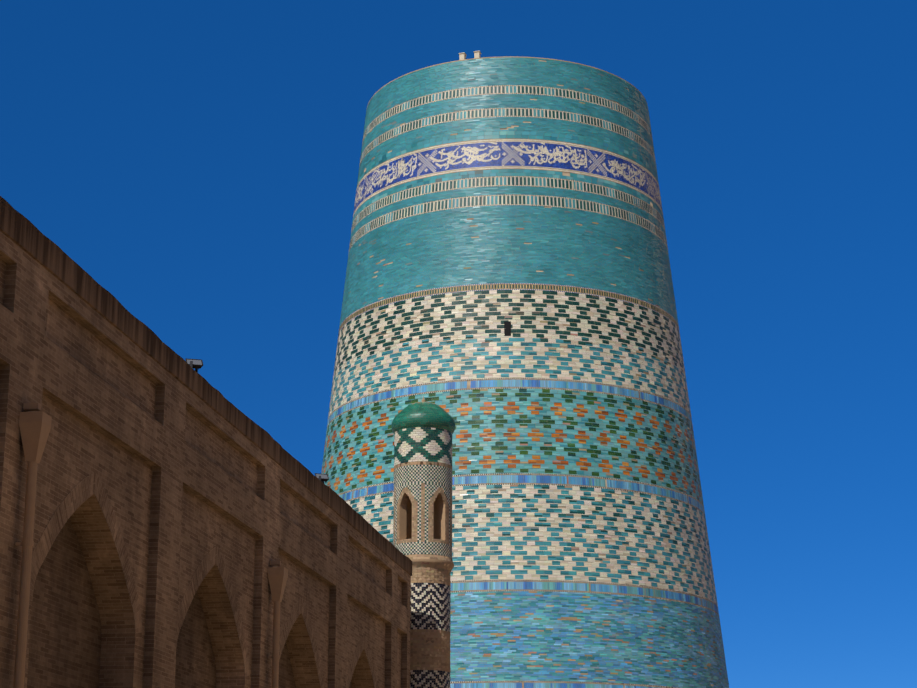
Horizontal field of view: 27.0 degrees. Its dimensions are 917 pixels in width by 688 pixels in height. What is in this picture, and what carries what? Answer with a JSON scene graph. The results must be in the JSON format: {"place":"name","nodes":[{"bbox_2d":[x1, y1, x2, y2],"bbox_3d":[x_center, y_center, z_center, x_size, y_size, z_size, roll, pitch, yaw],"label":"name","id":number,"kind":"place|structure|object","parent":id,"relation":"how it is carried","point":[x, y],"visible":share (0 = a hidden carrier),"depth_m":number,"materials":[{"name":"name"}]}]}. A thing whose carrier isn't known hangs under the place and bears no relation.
{"place":"outdoors","nodes":[
{"label":"outdoors","id":0,"kind":"place"},
{"bbox_2d":[0,196,411,687],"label":"brick wall","id":1,"kind":"structure","parent":0,"point":[180,503],"depth_m":25.57,"materials":[{"name":"brown brick"}]},
{"bbox_2d":[393,396,454,687],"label":"turret","id":2,"kind":"object","parent":1,"relation":"attached to","point":[405,519],"visible":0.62,"depth_m":44.92,"materials":[{"name":"beige brick"}]},
{"bbox_2d":[391,401,454,687],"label":"turret tiles","id":3,"kind":"object","parent":2,"relation":"attached to","point":[428,597],"visible":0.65,"depth_m":44.87,"materials":[{"name":"beige tile"}]},
{"bbox_2d":[0,0,916,687],"label":"sky","id":4,"kind":"structure","parent":0,"point":[199,160],"materials":[{"name":"blue"}]},
{"bbox_2d":[322,57,728,687],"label":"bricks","id":5,"kind":"object","parent":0,"point":[528,519],"visible":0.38,"depth_m":54.18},
{"bbox_2d":[458,51,480,59],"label":"rim posts","id":6,"kind":"object","parent":5,"relation":"on","point":[463,55],"visible":0.83,"depth_m":57.11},
{"bbox_2d":[504,321,510,335],"bbox_3d":[1.376,-0.430,53.583,0.191,0.440,0.048,0,-16,1],"label":"window","id":7,"kind":"structure","parent":5,"relation":"in","point":[507,328],"depth_m":53.59,"materials":[{"name":"black"}]},
{"bbox_2d":[321,56,728,687],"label":"minaret tiles","id":8,"kind":"object","parent":5,"relation":"attached to","point":[515,518],"visible":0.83,"depth_m":54.17,"materials":[{"name":"teal tile"}]},
{"bbox_3d":[-27.445,4.341,24.339,40.000,8.600,45.500,-3,-16,9],"label":"madrasa","id":9,"kind":"object","parent":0,"visible":0},
{"bbox_2d":[13,403,51,687],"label":"rain pipe","id":10,"kind":"object","parent":9,"relation":"attached to","point":[35,427],"visible":1,"depth_m":20.78,"materials":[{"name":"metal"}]},
{"bbox_2d":[185,358,202,372],"bbox_3d":[-3.874,0.341,27.968,0.250,0.281,0.263,4,-16,-15],"label":"flood light","id":11,"kind":"object","parent":9,"relation":"on","point":[197,364],"visible":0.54,"depth_m":27.96,"materials":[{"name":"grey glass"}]},
{"bbox_2d":[267,560,287,687],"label":"rain pipe","id":12,"kind":"object","parent":9,"relation":"attached to","point":[277,577],"visible":0.98,"depth_m":31.07,"materials":[{"name":"metal"}]},
{"bbox_2d":[315,473,328,482],"bbox_3d":[-2.561,2.550,35.723,0.250,0.281,0.263,4,-16,-15],"label":"flood light","id":13,"kind":"object","parent":9,"relation":"on","point":[323,477],"visible":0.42,"depth_m":35.71,"materials":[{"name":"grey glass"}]}
]}

